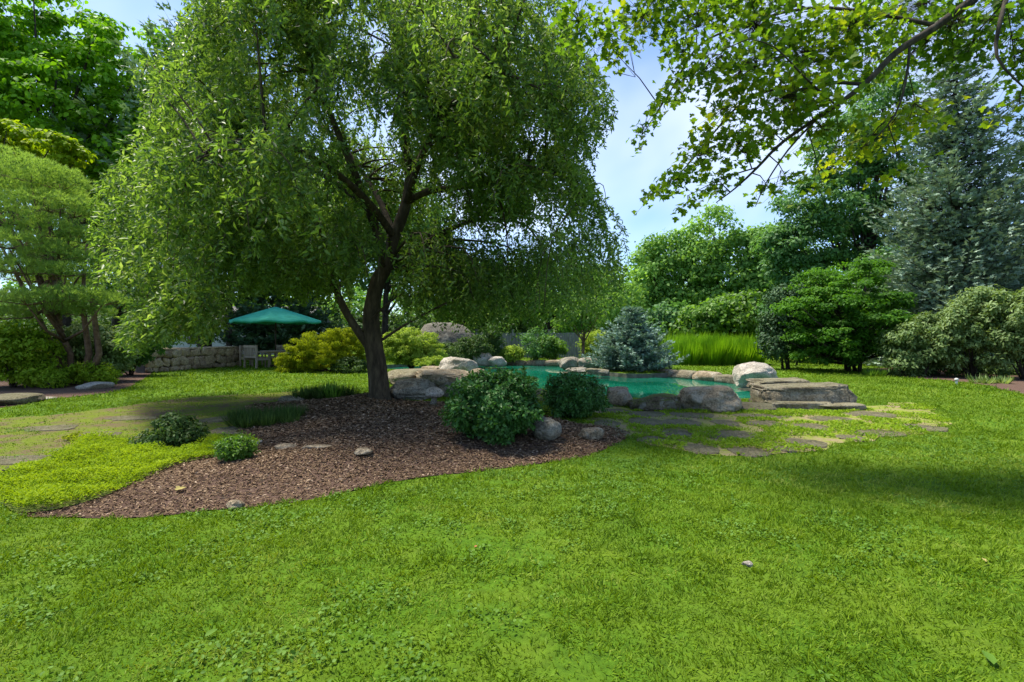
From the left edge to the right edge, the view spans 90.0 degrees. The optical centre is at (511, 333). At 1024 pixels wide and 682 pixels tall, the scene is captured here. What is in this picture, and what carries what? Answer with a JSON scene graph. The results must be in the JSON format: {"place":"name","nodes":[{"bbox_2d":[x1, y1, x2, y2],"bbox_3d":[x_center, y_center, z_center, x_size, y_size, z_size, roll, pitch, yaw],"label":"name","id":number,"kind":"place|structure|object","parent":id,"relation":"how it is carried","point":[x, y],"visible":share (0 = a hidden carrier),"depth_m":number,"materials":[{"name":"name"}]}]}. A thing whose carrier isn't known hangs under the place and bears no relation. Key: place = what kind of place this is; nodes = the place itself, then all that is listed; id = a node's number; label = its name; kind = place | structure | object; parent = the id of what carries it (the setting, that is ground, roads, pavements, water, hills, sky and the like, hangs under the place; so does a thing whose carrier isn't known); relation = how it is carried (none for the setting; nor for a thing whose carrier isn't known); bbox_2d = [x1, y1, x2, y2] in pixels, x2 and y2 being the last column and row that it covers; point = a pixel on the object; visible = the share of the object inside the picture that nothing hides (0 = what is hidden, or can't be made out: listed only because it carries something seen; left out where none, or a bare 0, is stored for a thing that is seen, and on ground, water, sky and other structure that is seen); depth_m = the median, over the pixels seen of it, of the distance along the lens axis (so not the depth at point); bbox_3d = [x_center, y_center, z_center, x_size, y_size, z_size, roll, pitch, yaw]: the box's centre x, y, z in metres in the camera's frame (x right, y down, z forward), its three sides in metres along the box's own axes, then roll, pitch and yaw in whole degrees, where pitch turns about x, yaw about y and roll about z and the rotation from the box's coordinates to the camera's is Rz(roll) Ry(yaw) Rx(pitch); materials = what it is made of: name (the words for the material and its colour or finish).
{"place":"outdoors","nodes":[
{"label":"outdoors","id":0,"kind":"place"},
{"bbox_2d":[0,391,314,472],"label":"worn path","id":1,"kind":"structure","parent":0,"point":[213,407],"depth_m":8.90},
{"bbox_2d":[0,455,51,464],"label":"flagstone","id":2,"kind":"object","parent":1,"relation":"on","point":[8,461],"visible":0.56,"depth_m":6.07,"materials":[{"name":"stone"}]},
{"bbox_2d":[24,424,77,431],"bbox_3d":[-7.275,1.497,8.046,0.700,0.038,0.588,0,0,-28],"label":"flagstone","id":3,"kind":"object","parent":1,"relation":"on","point":[55,427],"visible":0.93,"depth_m":8.07,"materials":[{"name":"stone"}]},
{"bbox_2d":[104,415,156,420],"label":"flagstone","id":4,"kind":"object","parent":1,"relation":"on","point":[127,417],"visible":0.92,"depth_m":8.98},
{"bbox_2d":[127,411,210,446],"bbox_3d":[-4.607,1.285,6.892,1.114,0.486,0.783,0,0,0],"label":"shrub","id":5,"kind":"object","parent":1,"relation":"on","point":[176,428],"visible":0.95,"depth_m":6.79,"materials":[{"name":"green plant"}]},
{"bbox_2d":[0,350,1023,681],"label":"lawn ground","id":6,"kind":"structure","parent":0,"point":[558,662],"depth_m":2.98,"materials":[{"name":"plant"}]},
{"bbox_2d":[0,369,152,406],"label":"mulch border","id":7,"kind":"object","parent":6,"relation":"on","point":[124,381],"visible":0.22,"depth_m":13.65,"materials":[{"name":"brown wood"}]},
{"bbox_2d":[0,393,45,404],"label":"stone","id":8,"kind":"object","parent":7,"relation":"on","point":[13,398],"visible":0.89,"depth_m":10.91,"materials":[{"name":"stone"}]},
{"bbox_2d":[0,318,68,387],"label":"lime shrub","id":9,"kind":"object","parent":7,"relation":"on","point":[19,363],"visible":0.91,"depth_m":14.00,"materials":[{"name":"green plant"}]},
{"bbox_2d":[0,118,97,264],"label":"maple tree","id":10,"kind":"object","parent":7,"relation":"on","point":[67,151],"visible":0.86,"depth_m":18.66,"materials":[{"name":"green plant"}]},
{"bbox_2d":[37,366,72,388],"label":"lime shrub","id":11,"kind":"object","parent":7,"relation":"on","point":[56,381],"visible":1,"depth_m":13.91,"materials":[{"name":"green plant"}]},
{"bbox_2d":[0,142,131,384],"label":"pine tree","id":12,"kind":"object","parent":7,"relation":"on","point":[29,189],"visible":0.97,"depth_m":14.50,"materials":[{"name":"green plant"}]},
{"bbox_2d":[18,320,140,372],"bbox_3d":[-13.570,0.555,16.068,3.946,1.966,2.139,0,0,0],"label":"dark shrub","id":13,"kind":"object","parent":7,"relation":"on","point":[116,358],"visible":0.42,"depth_m":15.66,"materials":[{"name":"green plant"}]},
{"bbox_2d":[47,360,123,384],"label":"lime shrub","id":14,"kind":"object","parent":7,"relation":"on","point":[103,373],"visible":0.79,"depth_m":14.84,"materials":[{"name":"green plant"}]},
{"bbox_2d":[0,0,187,363],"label":"maple tree","id":15,"kind":"object","parent":7,"relation":"on","point":[26,51],"visible":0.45,"depth_m":23.69,"materials":[{"name":"green plant"}]},
{"bbox_2d":[75,382,114,389],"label":"stone","id":16,"kind":"object","parent":7,"relation":"on","point":[94,385],"visible":0.84,"depth_m":13.79,"materials":[{"name":"stone"}]},
{"bbox_2d":[104,329,179,375],"bbox_3d":[-13.449,0.634,18.112,2.997,1.820,1.729,0,0,0],"label":"weeping shrub","id":17,"kind":"object","parent":7,"relation":"on","point":[145,360],"visible":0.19,"depth_m":18.15,"materials":[{"name":"green plant"}]},
{"bbox_2d":[0,449,215,511],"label":"moss ground","id":18,"kind":"structure","parent":6,"relation":"on","point":[33,507],"depth_m":4.53,"materials":[{"name":"plant"}]},
{"bbox_2d":[0,429,261,506],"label":"golden moss","id":19,"kind":"object","parent":18,"relation":"on","point":[109,461],"visible":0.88,"depth_m":5.39,"materials":[{"name":"plant"}]},
{"bbox_2d":[2,159,216,328],"bbox_3d":[-25.674,-5.132,33.825,13.595,13.325,9.498,0,0,0],"label":"deciduous tree","id":20,"kind":"object","parent":6,"relation":"on","point":[115,320],"visible":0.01,"depth_m":32.35,"materials":[{"name":"green plant"}]},
{"bbox_2d":[46,0,326,346],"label":"white pine","id":21,"kind":"object","parent":6,"relation":"on","point":[126,58],"visible":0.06,"depth_m":23.39,"materials":[{"name":"green plant"}]},
{"bbox_2d":[136,346,241,372],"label":"stone wall","id":22,"kind":"structure","parent":6,"relation":"on","point":[179,358],"depth_m":21.27,"materials":[{"name":"stone"}]},
{"bbox_2d":[171,306,330,353],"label":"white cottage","id":23,"kind":"structure","parent":6,"relation":"on","point":[216,343],"depth_m":37.00,"materials":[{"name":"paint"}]},
{"bbox_2d":[244,345,269,367],"bbox_3d":[-11.267,1.001,22.620,0.832,0.998,0.697,0,0,26],"label":"garden chair","id":24,"kind":"object","parent":6,"relation":"on","point":[253,352],"visible":0.99,"depth_m":22.37,"materials":[{"name":"grey wood"}]},
{"bbox_2d":[228,304,320,366],"bbox_3d":[-10.712,0.088,23.200,3.603,2.823,3.603,0,0,8],"label":"garden umbrella","id":25,"kind":"object","parent":6,"relation":"on","point":[275,315],"visible":0.97,"depth_m":22.30,"materials":[{"name":"green fabric"}]},
{"bbox_2d":[213,201,351,354],"bbox_3d":[-13.341,-3.366,28.867,8.918,9.732,8.510,0,0,0],"label":"dark conifer","id":26,"kind":"object","parent":6,"relation":"on","point":[253,332],"visible":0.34,"depth_m":27.24,"materials":[{"name":"green plant"}]},
{"bbox_2d":[272,327,365,372],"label":"laceleaf maple","id":27,"kind":"object","parent":6,"relation":"on","point":[334,345],"visible":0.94,"depth_m":19.70,"materials":[{"name":"yellow plant"}]},
{"bbox_2d":[18,392,628,517],"bbox_3d":[-2.871,1.438,7.798,7.710,0.116,6.962,0,0,41],"label":"mulch bed","id":28,"kind":"object","parent":6,"relation":"on","point":[288,495],"visible":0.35,"depth_m":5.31,"materials":[{"name":"brown wood"}]},
{"bbox_2d":[208,431,260,461],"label":"shrub","id":29,"kind":"object","parent":28,"relation":"on","point":[239,447],"visible":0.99,"depth_m":5.70,"materials":[{"name":"green plant"}]},
{"bbox_2d":[219,401,308,427],"bbox_3d":[-4.044,1.317,8.404,1.352,0.330,0.969,0,0,-18],"label":"liriope","id":30,"kind":"object","parent":28,"relation":"on","point":[244,418],"visible":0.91,"depth_m":8.23,"materials":[{"name":"green plant"}]},
{"bbox_2d":[287,381,360,399],"bbox_3d":[-4.353,1.294,11.878,1.619,0.376,1.036,0,0,-27],"label":"liriope","id":31,"kind":"object","parent":28,"relation":"on","point":[310,393],"visible":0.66,"depth_m":11.59,"materials":[{"name":"green plant"}]},
{"bbox_2d":[318,379,344,397],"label":"daylily","id":32,"kind":"object","parent":28,"relation":"on","point":[327,394],"visible":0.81,"depth_m":11.49,"materials":[{"name":"green plant"}]},
{"bbox_2d":[83,0,630,399],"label":"weeping tree","id":33,"kind":"object","parent":28,"relation":"on","point":[473,98],"visible":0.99,"depth_m":9.26,"materials":[{"name":"green plant"}]},
{"bbox_2d":[390,378,436,399],"bbox_3d":[-2.272,1.307,11.874,1.092,0.549,1.000,0,0,0],"label":"boulder","id":34,"kind":"object","parent":28,"relation":"on","point":[413,388],"visible":0.76,"depth_m":11.54,"materials":[{"name":"grey stone"}]},
{"bbox_2d":[425,387,443,404],"bbox_3d":[-1.505,1.225,9.930,0.377,0.388,0.337,0,0,0],"label":"stone ornament","id":35,"kind":"object","parent":28,"relation":"on","point":[433,393],"visible":0.91,"depth_m":9.83,"materials":[{"name":"grey stone"}]},
{"bbox_2d":[438,365,544,446],"bbox_3d":[-0.270,0.935,6.822,1.415,1.049,1.408,0,0,0],"label":"round shrub","id":36,"kind":"object","parent":28,"relation":"on","point":[503,419],"visible":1,"depth_m":6.46,"materials":[{"name":"green plant"}]},
{"bbox_2d":[532,416,561,440],"bbox_3d":[0.473,1.288,6.950,0.410,0.341,0.450,0,0,0],"label":"boulder","id":37,"kind":"object","parent":28,"relation":"on","point":[548,429],"visible":0.81,"depth_m":6.78,"materials":[{"name":"grey stone"}]},
{"bbox_2d":[537,367,612,418],"bbox_3d":[1.136,1.071,9.166,1.383,0.933,1.320,0,0,0],"label":"round shrub","id":38,"kind":"object","parent":28,"relation":"on","point":[564,388],"visible":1,"depth_m":8.86,"materials":[{"name":"green plant"}]},
{"bbox_2d":[578,427,604,439],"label":"stone","id":39,"kind":"object","parent":28,"relation":"on","point":[593,433],"visible":0.92,"depth_m":7.08,"materials":[{"name":"beige stone"}]},
{"bbox_2d":[0,301,658,347],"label":"undergrowth","id":40,"kind":"object","parent":6,"relation":"on","point":[522,328],"visible":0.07,"depth_m":42.68,"materials":[{"name":"green plant"}]},
{"bbox_2d":[276,136,399,356],"bbox_3d":[-14.037,-5.652,32.985,13.056,14.374,8.108,0,0,0],"label":"deciduous tree","id":41,"kind":"object","parent":6,"relation":"on","point":[328,199],"visible":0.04,"depth_m":31.23,"materials":[{"name":"green plant"}]},
{"bbox_2d":[330,355,366,373],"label":"dark shrub","id":42,"kind":"object","parent":6,"relation":"on","point":[356,364],"visible":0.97,"depth_m":19.38,"materials":[{"name":"green plant"}]},
{"bbox_2d":[332,177,452,354],"bbox_3d":[-9.611,-4.597,36.325,11.544,12.258,8.492,0,0,0],"label":"deciduous tree","id":43,"kind":"object","parent":6,"relation":"on","point":[386,311],"visible":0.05,"depth_m":35.80,"materials":[{"name":"green plant"}]},
{"bbox_2d":[388,368,421,383],"bbox_3d":[-3.210,1.330,15.664,1.358,0.481,2.000,0,0,0],"label":"rock ledge","id":44,"kind":"object","parent":6,"relation":"on","point":[396,375],"visible":0.49,"depth_m":15.00,"materials":[{"name":"stone"}]},
{"bbox_2d":[383,327,447,368],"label":"laceleaf maple","id":45,"kind":"object","parent":6,"relation":"on","point":[407,348],"visible":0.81,"depth_m":21.94,"materials":[{"name":"green plant"}]},
{"bbox_2d":[414,355,444,366],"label":"creeping shrub","id":46,"kind":"object","parent":6,"relation":"on","point":[435,360],"visible":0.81,"depth_m":20.75,"materials":[{"name":"green plant"}]},
{"bbox_2d":[416,369,468,387],"bbox_3d":[-1.977,1.308,14.798,1.816,0.539,1.900,0,0,0],"label":"rock ledge","id":47,"kind":"object","parent":6,"relation":"on","point":[450,375],"visible":0.48,"depth_m":14.30,"materials":[{"name":"beige stone"}]},
{"bbox_2d":[417,322,473,359],"bbox_3d":[-3.742,0.616,28.483,3.780,2.509,3.200,0,0,0],"label":"boulder","id":48,"kind":"object","parent":6,"relation":"on","point":[448,335],"visible":0.18,"depth_m":27.36,"materials":[{"name":"stone"}]},
{"bbox_2d":[439,357,477,371],"bbox_3d":[-1.810,1.197,17.304,1.351,0.860,1.200,0,0,0],"label":"boulder","id":49,"kind":"object","parent":6,"relation":"on","point":[456,363],"visible":0.56,"depth_m":16.83,"materials":[{"name":"stone"}]},
{"bbox_2d":[427,334,494,359],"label":"dark shrub","id":50,"kind":"object","parent":6,"relation":"on","point":[473,343],"visible":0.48,"depth_m":24.58,"materials":[{"name":"green plant"}]},
{"bbox_2d":[399,257,529,328],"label":"deciduous tree","id":51,"kind":"object","parent":6,"relation":"on","point":[447,317],"visible":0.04,"depth_m":37.04,"materials":[{"name":"green plant"}]},
{"bbox_2d":[469,325,507,356],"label":"bank shrub","id":52,"kind":"object","parent":6,"relation":"on","point":[496,342],"visible":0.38,"depth_m":26.63,"materials":[{"name":"green plant"}]},
{"bbox_2d":[0,241,1021,342],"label":"distant woods","id":53,"kind":"object","parent":6,"relation":"on","point":[360,295],"visible":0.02,"depth_m":63.52,"materials":[{"name":"plant"}]},
{"bbox_2d":[0,427,1023,681],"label":"clover","id":54,"kind":"object","parent":6,"relation":"on","point":[316,655],"visible":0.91,"depth_m":3.60,"materials":[{"name":"green plant"}]},
{"bbox_2d":[497,344,527,362],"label":"bank shrub","id":55,"kind":"object","parent":6,"relation":"on","point":[512,353],"visible":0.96,"depth_m":26.74,"materials":[{"name":"green plant"}]},
{"bbox_2d":[387,364,667,377],"bbox_3d":[1.453,2.300,19.476,9.053,1.600,17.424,0,0,-31],"label":"pool basin","id":56,"kind":"object","parent":6,"relation":"in","point":[627,375],"visible":0.06,"depth_m":19.44,"materials":[{"name":"concrete"}]},
{"bbox_2d":[692,371,721,380],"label":"coping stone","id":57,"kind":"object","parent":56,"relation":"on","point":[704,375],"visible":0.73,"depth_m":18.03,"materials":[{"name":"beige stone"}]},
{"bbox_2d":[476,330,586,357],"bbox_3d":[1.160,0.630,31.020,6.750,1.740,0.180,0,0,0],"label":"board fence","id":58,"kind":"object","parent":6,"relation":"on","point":[570,339],"visible":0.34,"depth_m":30.99,"materials":[{"name":"wood"}]},
{"bbox_2d":[520,326,556,359],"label":"bank shrub","id":59,"kind":"object","parent":6,"relation":"on","point":[535,349],"visible":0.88,"depth_m":26.70,"materials":[{"name":"green plant"}]},
{"bbox_2d":[538,334,569,359],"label":"bank shrub","id":60,"kind":"object","parent":6,"relation":"on","point":[560,347],"visible":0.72,"depth_m":26.75,"materials":[{"name":"green plant"}]},
{"bbox_2d":[558,357,578,369],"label":"boulder","id":61,"kind":"object","parent":6,"relation":"on","point":[565,363],"visible":0.7,"depth_m":21.76,"materials":[{"name":"grey stone"}]},
{"bbox_2d":[506,259,646,332],"bbox_3d":[3.935,-2.350,39.842,13.178,7.714,7.781,0,0,0],"label":"deciduous tree","id":62,"kind":"object","parent":6,"relation":"on","point":[630,300],"visible":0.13,"depth_m":38.67,"materials":[{"name":"green plant"}]},
{"bbox_2d":[550,295,613,357],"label":"tree","id":63,"kind":"object","parent":6,"relation":"on","point":[580,326],"visible":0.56,"depth_m":24.80,"materials":[{"name":"green plant"}]},
{"bbox_2d":[575,329,610,356],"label":"bank shrub","id":64,"kind":"object","parent":6,"relation":"on","point":[590,339],"visible":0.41,"depth_m":26.66,"materials":[{"name":"green plant"}]},
{"bbox_2d":[607,386,632,405],"bbox_3d":[2.267,1.341,10.794,0.543,0.452,0.700,0,0,0],"label":"boulder","id":65,"kind":"object","parent":6,"relation":"on","point":[620,396],"visible":0.77,"depth_m":10.51,"materials":[{"name":"beige stone"}]},
{"bbox_2d":[581,305,688,371],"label":"blue spruce","id":66,"kind":"object","parent":6,"relation":"on","point":[626,350],"visible":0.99,"depth_m":20.31,"materials":[{"name":"green plant"}]},
{"bbox_2d":[605,298,691,351],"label":"deciduous tree","id":67,"kind":"object","parent":6,"relation":"on","point":[659,313],"visible":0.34,"depth_m":36.97,"materials":[{"name":"green plant"}]},
{"bbox_2d":[627,393,681,410],"bbox_3d":[2.868,1.377,10.191,1.078,0.350,0.800,0,0,0],"label":"boulder","id":68,"kind":"object","parent":6,"relation":"on","point":[659,401],"visible":0.88,"depth_m":9.96,"materials":[{"name":"stone"}]},
{"bbox_2d":[607,227,710,320],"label":"deciduous tree","id":69,"kind":"object","parent":6,"relation":"on","point":[654,268],"visible":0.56,"depth_m":44.59,"materials":[{"name":"green plant"}]},
{"bbox_2d":[677,385,741,412],"bbox_3d":[3.858,1.296,10.059,1.169,0.577,1.000,0,0,0],"label":"boulder","id":70,"kind":"object","parent":6,"relation":"on","point":[718,398],"visible":0.78,"depth_m":9.72,"materials":[{"name":"beige stone"}]},
{"bbox_2d":[656,201,769,305],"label":"deciduous tree","id":71,"kind":"object","parent":6,"relation":"on","point":[713,255],"visible":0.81,"depth_m":43.54,"materials":[{"name":"green plant"}]},
{"bbox_2d":[662,288,767,339],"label":"deciduous tree","id":72,"kind":"object","parent":6,"relation":"on","point":[727,313],"visible":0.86,"depth_m":34.56,"materials":[{"name":"green plant"}]},
{"bbox_2d":[732,362,777,387],"bbox_3d":[7.176,1.220,15.124,1.154,0.794,1.300,0,0,0],"label":"boulder","id":73,"kind":"object","parent":6,"relation":"on","point":[742,372],"visible":0.67,"depth_m":14.76,"materials":[{"name":"stone"}]},
{"bbox_2d":[725,221,785,346],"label":"deciduous tree","id":74,"kind":"object","parent":6,"relation":"on","point":[764,281],"visible":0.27,"depth_m":42.84,"materials":[{"name":"green plant"}]},
{"bbox_2d":[548,0,1023,222],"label":"maple tree","id":75,"kind":"object","parent":6,"relation":"on","point":[849,22],"visible":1,"depth_m":5.89,"materials":[{"name":"green plant"}]},
{"bbox_2d":[754,280,819,369],"bbox_3d":[11.631,-0.363,21.502,2.983,3.758,2.355,0,0,0],"label":"hemlock shrub","id":76,"kind":"object","parent":6,"relation":"on","point":[776,349],"visible":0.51,"depth_m":21.33,"materials":[{"name":"green plant"}]},
{"bbox_2d":[748,382,857,402],"bbox_3d":[6.102,1.292,10.767,1.945,0.503,0.946,0,0,6],"label":"rock ledge","id":77,"kind":"object","parent":6,"relation":"on","point":[833,392],"visible":0.66,"depth_m":10.41,"materials":[{"name":"stone"}]},
{"bbox_2d":[745,377,809,387],"bbox_3d":[6.177,1.170,11.911,1.319,0.261,0.988,0,0,12],"label":"rock ledge","id":78,"kind":"object","parent":77,"relation":"on","point":[753,381],"visible":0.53,"depth_m":11.73,"materials":[{"name":"stone"}]},
{"bbox_2d":[749,65,926,354],"bbox_3d":[19.957,-7.358,31.031,10.652,17.746,6.239,0,0,0],"label":"dark tree","id":79,"kind":"object","parent":6,"relation":"on","point":[838,222],"visible":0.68,"depth_m":30.13,"materials":[{"name":"green plant"}]},
{"bbox_2d":[767,257,918,371],"bbox_3d":[13.165,-0.726,19.970,5.790,4.496,4.303,0,0,-33],"label":"layered tree","id":80,"kind":"object","parent":6,"relation":"on","point":[859,317],"visible":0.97,"depth_m":19.55,"materials":[{"name":"green plant"}]},
{"bbox_2d":[751,244,943,361],"bbox_3d":[17.739,-1.627,26.960,9.586,6.351,4.389,0,0,0],"label":"dark tree","id":81,"kind":"object","parent":6,"relation":"on","point":[883,286],"visible":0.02,"depth_m":26.99,"materials":[{"name":"green plant"}]},
{"bbox_2d":[867,367,1023,393],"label":"mulch border","id":82,"kind":"object","parent":6,"relation":"on","point":[1017,383],"visible":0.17,"depth_m":16.99,"materials":[{"name":"brown wood"}]},
{"bbox_2d":[875,310,970,376],"bbox_3d":[14.370,0.377,17.965,2.985,2.398,2.196,0,0,0],"label":"rhododendron","id":83,"kind":"object","parent":82,"relation":"on","point":[919,330],"visible":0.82,"depth_m":17.80,"materials":[{"name":"green plant"}]},
{"bbox_2d":[835,42,1023,368],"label":"blue spruce","id":84,"kind":"object","parent":82,"relation":"on","point":[965,246],"visible":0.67,"depth_m":21.47,"materials":[{"name":"green plant"}]},
{"bbox_2d":[922,360,1022,376],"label":"dark shrub","id":85,"kind":"object","parent":82,"relation":"on","point":[996,371],"visible":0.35,"depth_m":17.93,"materials":[{"name":"green plant"}]},
{"bbox_2d":[923,284,1022,377],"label":"rhododendron","id":86,"kind":"object","parent":82,"relation":"on","point":[964,306],"visible":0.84,"depth_m":17.03,"materials":[{"name":"green plant"}]},
{"bbox_2d":[965,374,1013,383],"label":"daylily","id":87,"kind":"object","parent":82,"relation":"on","point":[995,379],"visible":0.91,"depth_m":15.37,"materials":[{"name":"green plant"}]},
{"bbox_2d":[967,287,1023,379],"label":"rhododendron","id":88,"kind":"object","parent":82,"relation":"on","point":[1010,340],"visible":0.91,"depth_m":16.43,"materials":[{"name":"green plant"}]},
{"bbox_2d":[973,114,1023,301],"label":"dark conifer","id":89,"kind":"object","parent":6,"relation":"on","point":[1021,165],"visible":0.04,"depth_m":26.19,"materials":[{"name":"green plant"}]},
{"bbox_2d":[0,0,1023,321],"label":"sky","id":90,"kind":"structure","parent":0,"point":[623,177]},
{"bbox_2d":[387,365,750,397],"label":"pool water","id":91,"kind":"structure","parent":0,"point":[640,387],"depth_m":17.38,"materials":[{"name":"liquid"}]},
{"bbox_2d":[661,330,768,365],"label":"ornamental grass","id":92,"kind":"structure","parent":0,"point":[706,349],"depth_m":24.03,"materials":[{"name":"plant"}]},
{"bbox_2d":[583,402,951,455],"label":"flagstone path","id":93,"kind":"structure","parent":0,"point":[827,439],"depth_m":8.50,"materials":[{"name":"stone"}]},
{"bbox_2d":[628,417,667,425],"bbox_3d":[2.293,1.495,8.679,0.636,0.037,0.839,0,0,0],"label":"flagstone","id":94,"kind":"object","parent":93,"relation":"on","point":[651,421],"visible":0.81,"depth_m":8.62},
{"bbox_2d":[677,443,718,454],"bbox_3d":[2.422,1.495,6.607,0.475,0.039,0.606,0,0,0],"label":"flagstone","id":95,"kind":"object","parent":93,"relation":"on","point":[700,448],"visible":0.84,"depth_m":6.59,"materials":[{"name":"stone"}]},
{"bbox_2d":[709,429,764,440],"bbox_3d":[3.301,1.496,7.459,0.818,0.038,0.845,0,0,24],"label":"flagstone","id":96,"kind":"object","parent":93,"relation":"on","point":[735,433],"visible":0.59,"depth_m":7.51,"materials":[{"name":"stone"}]},
{"bbox_2d":[727,447,772,457],"bbox_3d":[2.994,1.496,6.446,0.481,0.039,0.512,0,0,0],"label":"flagstone","id":97,"kind":"object","parent":93,"relation":"on","point":[747,451],"visible":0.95,"depth_m":6.42,"materials":[{"name":"stone"}]},
{"bbox_2d":[741,402,776,411],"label":"shore stone","id":98,"kind":"object","parent":93,"relation":"on","point":[758,405],"visible":0.56,"depth_m":9.91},
{"bbox_2d":[583,402,950,454],"bbox_3d":[4.894,1.435,8.529,7.427,0.131,4.532,0,0,0],"label":"joint moss","id":99,"kind":"object","parent":93,"relation":"on","point":[829,423],"visible":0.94,"depth_m":7.94,"materials":[{"name":"plant"}]},
{"bbox_2d":[763,400,833,409],"bbox_3d":[5.810,1.435,10.289,1.336,0.160,0.498,0,0,5],"label":"rock ledge","id":100,"kind":"object","parent":93,"relation":"on","point":[807,405],"visible":0.57,"depth_m":10.10,"materials":[{"name":"stone"}]},
{"bbox_2d":[785,438,826,447],"bbox_3d":[4.021,1.496,6.968,0.494,0.036,0.636,0,0,0],"label":"flagstone","id":101,"kind":"object","parent":93,"relation":"on","point":[813,442],"visible":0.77,"depth_m":6.96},
{"bbox_2d":[819,402,866,410],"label":"stone slab","id":102,"kind":"structure","parent":93,"relation":"on","point":[843,405],"depth_m":9.97,"materials":[{"name":"stone"}]},
{"bbox_2d":[841,411,896,417],"bbox_3d":[6.592,1.496,9.435,0.826,0.038,0.795,0,0,-21],"label":"flagstone","id":103,"kind":"object","parent":93,"relation":"on","point":[868,413],"visible":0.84,"depth_m":9.38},
{"bbox_2d":[845,429,906,436],"bbox_3d":[5.459,1.496,7.643,0.761,0.040,0.597,0,0,-29],"label":"flagstone","id":104,"kind":"object","parent":93,"relation":"on","point":[877,430],"visible":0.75,"depth_m":7.66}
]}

